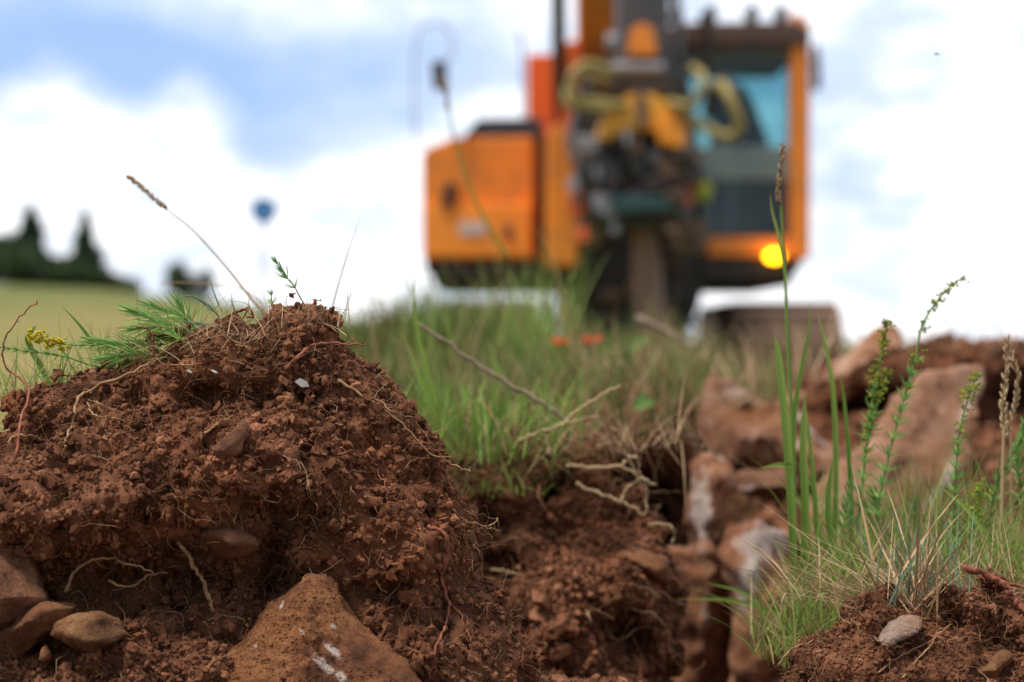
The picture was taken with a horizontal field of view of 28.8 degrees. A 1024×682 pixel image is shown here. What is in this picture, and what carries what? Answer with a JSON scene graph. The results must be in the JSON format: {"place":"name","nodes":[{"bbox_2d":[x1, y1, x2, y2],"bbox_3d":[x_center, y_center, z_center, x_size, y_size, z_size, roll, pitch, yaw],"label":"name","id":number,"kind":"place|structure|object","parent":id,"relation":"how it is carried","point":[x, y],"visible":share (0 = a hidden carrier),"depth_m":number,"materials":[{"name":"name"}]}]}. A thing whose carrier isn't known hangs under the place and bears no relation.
{"place":"outdoors","nodes":[
{"label":"outdoors","id":0,"kind":"place"},
{"bbox_2d":[0,285,1023,681],"bbox_3d":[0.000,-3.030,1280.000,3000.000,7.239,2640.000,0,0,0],"label":"ground","id":1,"kind":"structure","parent":0,"point":[102,307],"depth_m":69.33,"materials":[{"name":"plant"}]},
{"bbox_2d":[0,229,20,284],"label":"bushy tree","id":2,"kind":"object","parent":1,"relation":"on","point":[10,240],"visible":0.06,"depth_m":151.29,"materials":[{"name":"green plant"}]},
{"bbox_2d":[0,242,48,285],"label":"bushy tree","id":3,"kind":"object","parent":1,"relation":"on","point":[22,270],"visible":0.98,"depth_m":145.11,"materials":[{"name":"green plant"}]},
{"bbox_2d":[2,203,67,286],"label":"spruce tree","id":4,"kind":"object","parent":1,"relation":"on","point":[31,230],"visible":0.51,"depth_m":147.48,"materials":[{"name":"green plant"}]},
{"bbox_2d":[39,261,100,287],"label":"bushy tree","id":5,"kind":"object","parent":1,"relation":"on","point":[80,274],"visible":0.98,"depth_m":145.76,"materials":[{"name":"green plant"}]},
{"bbox_2d":[63,209,119,290],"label":"spruce tree","id":6,"kind":"object","parent":1,"relation":"on","point":[85,247],"visible":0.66,"depth_m":149.49,"materials":[{"name":"green plant"}]},
{"bbox_2d":[83,267,127,288],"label":"bushy tree","id":7,"kind":"object","parent":1,"relation":"on","point":[109,278],"visible":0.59,"depth_m":148.43,"materials":[{"name":"green plant"}]},
{"bbox_2d":[0,601,256,681],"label":"soil heap","id":8,"kind":"object","parent":1,"relation":"on","point":[145,650],"visible":0.69,"depth_m":1.38,"materials":[{"name":"soil"}]},
{"bbox_2d":[0,548,49,630],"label":"stone","id":9,"kind":"object","parent":8,"relation":"on","point":[21,593],"visible":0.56,"depth_m":1.38,"materials":[{"name":"stone"}]},
{"bbox_2d":[0,599,75,658],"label":"stone","id":10,"kind":"object","parent":8,"relation":"on","point":[26,631],"visible":0.93,"depth_m":1.38,"materials":[{"name":"stone"}]},
{"bbox_2d":[50,611,128,652],"bbox_3d":[-0.293,0.201,1.378,0.046,0.029,0.043,0,0,-40],"label":"stone","id":11,"kind":"object","parent":8,"relation":"on","point":[92,631],"visible":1,"depth_m":1.36,"materials":[{"name":"stone"}]},
{"bbox_2d":[118,276,143,292],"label":"bushy tree","id":12,"kind":"object","parent":1,"relation":"on","point":[131,284],"visible":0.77,"depth_m":157.53,"materials":[{"name":"green plant"}]},
{"bbox_2d":[163,260,192,296],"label":"bushy tree","id":13,"kind":"object","parent":1,"relation":"on","point":[179,270],"visible":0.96,"depth_m":149.56,"materials":[{"name":"green plant"}]},
{"bbox_2d":[180,273,206,299],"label":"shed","id":14,"kind":"structure","parent":1,"relation":"on","point":[197,290],"depth_m":150.20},
{"bbox_2d":[125,174,266,312],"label":"grass stalk","id":15,"kind":"object","parent":1,"relation":"on","point":[141,187],"depth_m":1.78,"materials":[{"name":"plant"}]},
{"bbox_2d":[200,265,215,299],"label":"bushy tree","id":16,"kind":"object","parent":1,"relation":"on","point":[208,289],"visible":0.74,"depth_m":151.79,"materials":[{"name":"green plant"}]},
{"bbox_2d":[250,197,277,319],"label":"road sign","id":17,"kind":"object","parent":1,"relation":"on","point":[263,211],"visible":0.84,"depth_m":41.97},
{"bbox_2d":[0,284,564,681],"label":"soil clod","id":18,"kind":"object","parent":1,"relation":"on","point":[123,488],"visible":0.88,"depth_m":1.44,"materials":[{"name":"soil"}]},
{"bbox_2d":[25,326,50,384],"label":"plant","id":19,"kind":"object","parent":18,"relation":"on","point":[31,347],"visible":0.6,"depth_m":1.58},
{"bbox_2d":[0,330,90,411],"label":"grass tuft","id":20,"kind":"object","parent":18,"relation":"on","point":[15,379],"visible":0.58,"depth_m":1.53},
{"bbox_2d":[7,311,92,386],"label":"grass tuft","id":21,"kind":"object","parent":18,"relation":"on","point":[37,366],"visible":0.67,"depth_m":1.54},
{"bbox_2d":[0,345,100,368],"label":"bedstraw plant","id":22,"kind":"object","parent":18,"relation":"on","point":[36,351],"visible":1,"depth_m":1.52,"materials":[{"name":"green plant"}]},
{"bbox_2d":[26,328,137,352],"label":"bedstraw plant","id":23,"kind":"object","parent":18,"relation":"on","point":[52,340],"visible":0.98,"depth_m":1.51,"materials":[{"name":"yellow plant"}]},
{"bbox_2d":[76,330,170,357],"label":"bedstraw plant","id":24,"kind":"object","parent":18,"relation":"on","point":[98,341],"visible":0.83,"depth_m":1.50,"materials":[{"name":"green plant"}]},
{"bbox_2d":[86,331,168,371],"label":"bedstraw plant","id":25,"kind":"object","parent":18,"relation":"on","point":[102,357],"visible":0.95,"depth_m":1.49,"materials":[{"name":"green plant"}]},
{"bbox_2d":[115,304,188,353],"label":"bedstraw plant","id":26,"kind":"object","parent":18,"relation":"on","point":[171,332],"visible":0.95,"depth_m":1.48,"materials":[{"name":"green plant"}]},
{"bbox_2d":[117,301,191,342],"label":"bedstraw plant","id":27,"kind":"object","parent":18,"relation":"on","point":[136,313],"visible":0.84,"depth_m":1.50,"materials":[{"name":"green plant"}]},
{"bbox_2d":[135,295,200,331],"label":"bedstraw plant","id":28,"kind":"object","parent":18,"relation":"on","point":[160,309],"visible":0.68,"depth_m":1.52,"materials":[{"name":"green plant"}]},
{"bbox_2d":[169,289,203,335],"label":"bedstraw plant","id":29,"kind":"object","parent":18,"relation":"on","point":[180,306],"visible":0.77,"depth_m":1.51,"materials":[{"name":"green plant"}]},
{"bbox_2d":[115,319,272,376],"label":"grass tuft","id":30,"kind":"object","parent":18,"relation":"on","point":[183,351],"visible":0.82,"depth_m":1.47,"materials":[{"name":"plant"}]},
{"bbox_2d":[199,528,258,558],"bbox_3d":[-0.202,0.144,1.422,0.044,0.024,0.042,0,0,-40],"label":"stone","id":31,"kind":"object","parent":18,"relation":"on","point":[236,541],"visible":1,"depth_m":1.41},
{"bbox_2d":[212,418,248,459],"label":"stone","id":32,"kind":"object","parent":18,"relation":"on","point":[231,444],"visible":1,"depth_m":1.41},
{"bbox_2d":[169,290,301,343],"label":"grass tuft","id":33,"kind":"object","parent":18,"relation":"on","point":[228,332],"visible":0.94,"depth_m":1.47,"materials":[{"name":"plant"}]},
{"bbox_2d":[271,257,303,302],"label":"bedstraw plant","id":34,"kind":"object","parent":18,"relation":"on","point":[281,271],"visible":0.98,"depth_m":1.53,"materials":[{"name":"green plant"}]},
{"bbox_2d":[249,284,366,335],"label":"grass tuft","id":35,"kind":"object","parent":18,"relation":"on","point":[268,313],"visible":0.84,"depth_m":1.48,"materials":[{"name":"plant"}]},
{"bbox_2d":[217,572,423,681],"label":"stone","id":36,"kind":"object","parent":18,"relation":"on","point":[309,627],"visible":0.94,"depth_m":1.38,"materials":[{"name":"stone"}]},
{"bbox_2d":[373,331,558,415],"bbox_3d":[0.053,0.120,3.558,0.736,0.277,0.887,0,0,0],"label":"hummock","id":37,"kind":"object","parent":1,"relation":"on","point":[451,367],"depth_m":3.27,"materials":[{"name":"plant"}]},
{"bbox_2d":[346,243,525,364],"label":"grass tuft","id":38,"kind":"object","parent":37,"relation":"on","point":[432,327],"visible":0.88,"depth_m":2.97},
{"bbox_2d":[447,212,611,375],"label":"grass tuft","id":39,"kind":"object","parent":37,"relation":"on","point":[534,320],"visible":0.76,"depth_m":3.13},
{"bbox_2d":[332,270,786,405],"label":"hummock grass","id":40,"kind":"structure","parent":37,"relation":"on","point":[381,333],"depth_m":3.37,"materials":[{"name":"plant"}]},
{"bbox_2d":[332,288,810,438],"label":"turf grass","id":41,"kind":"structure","parent":37,"relation":"on","point":[676,367],"depth_m":2.56,"materials":[{"name":"plant"}]},
{"bbox_2d":[632,393,653,444],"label":"green leaf","id":42,"kind":"object","parent":41,"relation":"on","point":[640,400],"visible":0.8,"depth_m":2.40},
{"bbox_2d":[440,77,509,259],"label":"grass stalk","id":43,"kind":"object","parent":1,"relation":"on","point":[445,89],"depth_m":3.10,"materials":[{"name":"plant"}]},
{"bbox_2d":[446,390,713,681],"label":"soil clod","id":44,"kind":"object","parent":1,"relation":"on","point":[585,586],"visible":0.65,"depth_m":1.92,"materials":[{"name":"soil"}]},
{"bbox_2d":[403,334,439,435],"bbox_3d":[-0.086,0.045,1.919,0.038,0.108,0.003,0,0,0],"label":"grass blade","id":45,"kind":"object","parent":44,"relation":"on","point":[429,406],"visible":0.81,"depth_m":1.92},
{"bbox_2d":[412,275,445,449],"bbox_3d":[-0.081,0.022,1.949,0.033,0.178,0.003,0,0,0],"label":"grass blade","id":46,"kind":"object","parent":44,"relation":"on","point":[424,367],"visible":0.69,"depth_m":1.95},
{"bbox_2d":[446,453,559,501],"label":"grass tuft","id":47,"kind":"object","parent":44,"relation":"on","point":[510,482],"visible":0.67,"depth_m":1.94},
{"bbox_2d":[403,359,605,466],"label":"grass tuft","id":48,"kind":"object","parent":44,"relation":"on","point":[478,438],"visible":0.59,"depth_m":1.91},
{"bbox_2d":[419,363,620,453],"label":"grass tuft","id":49,"kind":"object","parent":44,"relation":"on","point":[526,405],"visible":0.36,"depth_m":2.03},
{"bbox_2d":[440,403,642,509],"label":"grass tuft","id":50,"kind":"object","parent":44,"relation":"on","point":[557,464],"visible":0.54,"depth_m":1.92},
{"bbox_2d":[519,415,599,441],"bbox_3d":[0.045,0.084,1.900,0.078,0.026,0.007,0,0,0],"label":"loose root","id":51,"kind":"object","parent":44,"relation":"on","point":[522,439],"visible":0.88,"depth_m":1.90,"materials":[{"name":"plant"}]},
{"bbox_2d":[421,361,725,467],"bbox_3d":[0.029,0.073,1.966,0.345,0.121,0.273,0,0,-9],"label":"grass tuft","id":52,"kind":"object","parent":44,"relation":"on","point":[613,441],"visible":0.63,"depth_m":1.95,"materials":[{"name":"plant"}]},
{"bbox_2d":[418,323,565,420],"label":"twig","id":53,"kind":"object","parent":52,"relation":"on","point":[532,397],"visible":0.91,"depth_m":1.95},
{"bbox_2d":[556,385,620,430],"bbox_3d":[0.073,0.064,1.900,0.063,0.044,0.006,0,0,0],"label":"loose root","id":54,"kind":"object","parent":44,"relation":"on","point":[585,405],"visible":1,"depth_m":1.90,"materials":[{"name":"plant"}]},
{"bbox_2d":[447,413,754,514],"bbox_3d":[0.049,0.124,1.969,0.394,0.111,0.250,0,0,0],"label":"grass tuft","id":55,"kind":"object","parent":44,"relation":"on","point":[601,436],"visible":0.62,"depth_m":1.96,"materials":[{"name":"plant"}]},
{"bbox_2d":[575,481,645,515],"bbox_3d":[0.094,0.151,1.901,0.067,0.033,0.007,0,0,0],"label":"loose root","id":56,"kind":"object","parent":44,"relation":"on","point":[597,492],"visible":0.98,"depth_m":1.90,"materials":[{"name":"plant"}]},
{"bbox_2d":[566,463,655,484],"bbox_3d":[0.095,0.127,1.900,0.086,0.021,0.006,0,0,0],"label":"loose root","id":57,"kind":"object","parent":44,"relation":"on","point":[608,467],"visible":0.99,"depth_m":1.90,"materials":[{"name":"plant"}]},
{"bbox_2d":[617,547,670,581],"bbox_3d":[0.127,0.214,1.900,0.052,0.032,0.042,0,0,0],"label":"stone","id":58,"kind":"object","parent":44,"relation":"on","point":[656,566],"visible":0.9,"depth_m":1.89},
{"bbox_2d":[635,610,657,627],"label":"stone","id":59,"kind":"object","parent":44,"relation":"on","point":[644,620],"visible":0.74,"depth_m":1.89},
{"bbox_2d":[682,598,775,614],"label":"grass blade","id":60,"kind":"object","parent":44,"relation":"on","point":[739,601],"visible":0.78,"depth_m":1.82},
{"bbox_2d":[516,365,725,547],"bbox_3d":[0.140,0.238,3.070,0.340,0.430,1.135,0,0,0],"label":"soil clod","id":61,"kind":"object","parent":1,"relation":"on","point":[673,514],"visible":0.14,"depth_m":2.65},
{"bbox_2d":[525,410,783,499],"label":"grass tuft","id":62,"kind":"object","parent":61,"relation":"on","point":[717,429],"visible":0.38,"depth_m":2.49,"materials":[{"name":"plant"}]},
{"bbox_2d":[483,304,843,385],"bbox_3d":[0.214,0.000,2.968,0.557,0.132,0.472,0,0,0],"label":"grass tuft","id":63,"kind":"object","parent":61,"relation":"on","point":[796,360],"visible":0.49,"depth_m":2.96,"materials":[{"name":"plant"}]},
{"bbox_2d":[635,315,693,350],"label":"twig","id":64,"kind":"object","parent":63,"relation":"on","point":[643,320],"visible":0.86,"depth_m":3.00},
{"bbox_2d":[687,370,846,498],"bbox_3d":[0.348,0.129,2.769,0.273,0.177,0.190,0,0,26],"label":"boulder","id":65,"kind":"object","parent":61,"relation":"on","point":[767,420],"visible":0.45,"depth_m":2.72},
{"bbox_2d":[413,0,845,387],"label":"excavator","id":66,"kind":"object","parent":1,"relation":"on","point":[601,136],"visible":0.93,"depth_m":12.77,"materials":[{"name":"metal"}]},
{"bbox_2d":[667,452,735,681],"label":"rock","id":67,"kind":"object","parent":1,"relation":"on","point":[708,637],"visible":0.68,"depth_m":2.40,"materials":[{"name":"stone"}]},
{"bbox_2d":[705,582,784,668],"bbox_3d":[0.210,0.257,1.800,0.075,0.079,0.002,0,0,0],"label":"grass blade","id":68,"kind":"object","parent":1,"relation":"on","point":[744,593],"visible":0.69,"depth_m":1.80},
{"bbox_2d":[717,520,806,681],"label":"rock","id":69,"kind":"object","parent":1,"relation":"on","point":[746,664],"visible":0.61,"depth_m":2.34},
{"bbox_2d":[538,396,1023,681],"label":"loose soil","id":70,"kind":"structure","parent":1,"relation":"on","point":[989,431],"depth_m":3.04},
{"bbox_2d":[731,467,800,503],"bbox_3d":[0.333,0.189,2.627,0.098,0.050,0.144,0,0,0],"label":"rock","id":71,"kind":"object","parent":70,"relation":"on","point":[750,483],"visible":0.74,"depth_m":2.59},
{"bbox_2d":[774,334,796,599],"bbox_3d":[0.236,0.109,1.719,0.020,0.231,0.003,0,0,0],"label":"grass blade","id":72,"kind":"object","parent":1,"relation":"on","point":[790,492],"visible":0.9,"depth_m":1.72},
{"bbox_2d":[775,143,796,527],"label":"grass stalk","id":73,"kind":"object","parent":1,"relation":"on","point":[779,183],"depth_m":1.76,"materials":[{"name":"green grass"},{"name":"brown seed head"}]},
{"bbox_2d":[770,195,786,282],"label":"grass blade","id":74,"kind":"object","parent":73,"relation":"attached to","point":[780,246],"visible":1,"depth_m":1.75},
{"bbox_2d":[793,307,810,526],"bbox_3d":[0.258,0.096,1.780,0.019,0.266,0.002,0,0,0],"label":"grass blade","id":75,"kind":"object","parent":1,"relation":"on","point":[797,388],"visible":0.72,"depth_m":1.78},
{"bbox_2d":[800,394,808,609],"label":"grass blade","id":76,"kind":"object","parent":1,"relation":"on","point":[804,477],"visible":0.84,"depth_m":1.72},
{"bbox_2d":[818,316,838,579],"bbox_3d":[0.279,0.094,1.760,0.019,0.236,0.002,0,0,0],"label":"grass blade","id":77,"kind":"object","parent":1,"relation":"on","point":[835,440],"visible":0.86,"depth_m":1.76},
{"bbox_2d":[775,324,902,408],"bbox_3d":[0.491,0.040,3.021,0.204,0.133,0.132,0,0,0],"label":"flat rock","id":78,"kind":"object","parent":1,"relation":"on","point":[859,357],"visible":0.84,"depth_m":2.98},
{"bbox_2d":[823,479,857,581],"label":"bedstraw plant","id":79,"kind":"object","parent":1,"relation":"on","point":[848,499],"visible":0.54,"depth_m":1.72,"materials":[{"name":"green plant"}]},
{"bbox_2d":[741,495,968,628],"bbox_3d":[0.289,0.185,1.655,0.205,0.111,0.234,0,0,28],"label":"grass tuft","id":80,"kind":"object","parent":1,"relation":"on","point":[851,558],"visible":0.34,"depth_m":1.65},
{"bbox_2d":[803,395,819,564],"bbox_3d":[0.262,0.136,1.740,0.016,0.182,0.002,0,0,0],"label":"grass blade","id":81,"kind":"object","parent":80,"relation":"on","point":[813,478],"visible":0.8,"depth_m":1.74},
{"bbox_2d":[840,372,852,551],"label":"grass blade","id":82,"kind":"object","parent":80,"relation":"on","point":[848,452],"visible":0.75,"depth_m":1.74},
{"bbox_2d":[846,318,895,565],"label":"bedstraw plant","id":83,"kind":"object","parent":1,"relation":"on","point":[875,382],"visible":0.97,"depth_m":1.72,"materials":[{"name":"green plant"}]},
{"bbox_2d":[862,367,892,435],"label":"bedstraw plant","id":84,"kind":"object","parent":83,"relation":"attached to","point":[885,389],"visible":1,"depth_m":1.72,"materials":[{"name":"green plant"}]},
{"bbox_2d":[741,433,1005,580],"bbox_3d":[0.312,0.151,1.742,0.240,0.148,0.183,0,0,22],"label":"grass tuft","id":85,"kind":"object","parent":1,"relation":"on","point":[839,520],"visible":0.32,"depth_m":1.73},
{"bbox_2d":[825,463,834,561],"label":"grass blade","id":86,"kind":"object","parent":85,"relation":"on","point":[828,499],"visible":0.9,"depth_m":1.70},
{"bbox_2d":[759,542,1023,681],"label":"soil clod","id":87,"kind":"object","parent":1,"relation":"on","point":[965,635],"visible":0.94,"depth_m":1.44,"materials":[{"name":"soil"}]},
{"bbox_2d":[687,542,903,672],"bbox_3d":[0.235,0.215,1.618,0.196,0.105,0.220,0,0,0],"label":"grass tuft","id":88,"kind":"object","parent":87,"relation":"on","point":[795,620],"visible":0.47,"depth_m":1.61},
{"bbox_2d":[699,501,922,609],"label":"grass tuft","id":89,"kind":"object","parent":87,"relation":"on","point":[839,593],"visible":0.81,"depth_m":1.49,"materials":[{"name":"plant"}]},
{"bbox_2d":[717,500,961,613],"bbox_3d":[0.249,0.164,1.541,0.172,0.091,0.185,0,0,-23],"label":"grass tuft","id":90,"kind":"object","parent":87,"relation":"on","point":[816,573],"visible":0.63,"depth_m":1.53,"materials":[{"name":"plant"}]},
{"bbox_2d":[878,614,922,644],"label":"stone","id":91,"kind":"object","parent":87,"relation":"on","point":[899,628],"visible":1,"depth_m":1.42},
{"bbox_2d":[803,492,1021,596],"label":"grass tuft","id":92,"kind":"object","parent":87,"relation":"on","point":[886,538],"visible":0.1,"depth_m":1.65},
{"bbox_2d":[836,481,1005,617],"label":"grass tuft","id":93,"kind":"object","parent":87,"relation":"on","point":[911,561],"visible":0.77,"depth_m":1.47,"materials":[{"name":"grey plant"}]},
{"bbox_2d":[828,495,1023,593],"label":"grass tuft","id":94,"kind":"object","parent":87,"relation":"on","point":[933,592],"visible":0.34,"depth_m":1.54,"materials":[{"name":"plant"}]},
{"bbox_2d":[836,461,1022,617],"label":"grass tuft","id":95,"kind":"object","parent":87,"relation":"on","point":[918,570],"visible":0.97,"depth_m":1.46,"materials":[{"name":"plant"}]},
{"bbox_2d":[859,491,1023,597],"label":"grass tuft","id":96,"kind":"object","parent":87,"relation":"on","point":[946,552],"visible":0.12,"depth_m":1.61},
{"bbox_2d":[861,510,1023,596],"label":"grass tuft","id":97,"kind":"object","parent":87,"relation":"on","point":[985,562],"visible":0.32,"depth_m":1.53,"materials":[{"name":"plant"}]},
{"bbox_2d":[893,496,1023,593],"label":"grass tuft","id":98,"kind":"object","parent":87,"relation":"on","point":[1002,557],"visible":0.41,"depth_m":1.57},
{"bbox_2d":[936,483,1002,574],"bbox_3d":[0.368,0.152,1.600,0.056,0.076,0.002,0,0,0],"label":"grass blade","id":99,"kind":"object","parent":87,"relation":"on","point":[967,509],"visible":0.7,"depth_m":1.60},
{"bbox_2d":[978,650,1012,678],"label":"stone","id":100,"kind":"object","parent":87,"relation":"on","point":[1004,658],"visible":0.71,"depth_m":1.42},
{"bbox_2d":[809,365,984,566],"bbox_3d":[0.475,0.152,2.465,0.264,0.245,0.115,0,0,-25],"label":"flat rock","id":101,"kind":"object","parent":1,"relation":"on","point":[935,412],"visible":0.5,"depth_m":2.45,"materials":[{"name":"stone"}]},
{"bbox_2d":[787,329,1023,420],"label":"soil bank","id":102,"kind":"structure","parent":1,"relation":"on","point":[818,398],"depth_m":3.33,"materials":[{"name":"soil"}]},
{"bbox_2d":[744,283,1023,355],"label":"grass tuft","id":103,"kind":"object","parent":102,"relation":"on","point":[852,326],"visible":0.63,"depth_m":3.31,"materials":[{"name":"plant"}]},
{"bbox_2d":[864,274,969,562],"bbox_3d":[0.344,0.073,1.700,0.095,0.262,0.031,0,0,0],"label":"bedstraw plant","id":104,"kind":"object","parent":1,"relation":"on","point":[908,385],"visible":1,"depth_m":1.70,"materials":[{"name":"green plant"}]},
{"bbox_2d":[814,435,1023,565],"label":"grass tuft","id":105,"kind":"object","parent":1,"relation":"on","point":[935,506],"visible":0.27,"depth_m":1.72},
{"bbox_2d":[871,426,1023,575],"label":"grass tuft","id":106,"kind":"object","parent":1,"relation":"on","point":[1010,509],"visible":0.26,"depth_m":1.72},
{"bbox_2d":[941,371,983,557],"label":"bedstraw plant","id":107,"kind":"object","parent":1,"relation":"on","point":[957,452],"visible":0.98,"depth_m":1.68,"materials":[{"name":"green plant"}]},
{"bbox_2d":[958,477,993,555],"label":"bedstraw plant","id":108,"kind":"object","parent":1,"relation":"on","point":[977,490],"visible":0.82,"depth_m":1.66,"materials":[{"name":"green plant"}]},
{"bbox_2d":[977,431,1023,558],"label":"bedstraw plant","id":109,"kind":"object","parent":1,"relation":"on","point":[1019,442],"visible":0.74,"depth_m":1.70,"materials":[{"name":"green plant"}]},
{"bbox_2d":[999,334,1011,553],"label":"grass stalk","id":110,"kind":"object","parent":1,"relation":"on","point":[1003,413],"depth_m":1.68,"materials":[{"name":"plant"}]},
{"bbox_2d":[1007,350,1020,525],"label":"grass stalk","id":111,"kind":"object","parent":1,"relation":"on","point":[1015,368],"depth_m":1.69,"materials":[{"name":"plant"}]},
{"bbox_2d":[1005,417,1023,521],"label":"bedstraw plant","id":112,"kind":"object","parent":1,"relation":"on","point":[1019,483],"visible":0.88,"depth_m":1.71,"materials":[{"name":"green plant"}]},
{"bbox_2d":[0,0,1023,340],"label":"sky","id":113,"kind":"structure","parent":0,"point":[215,107],"materials":[{"name":"white"}]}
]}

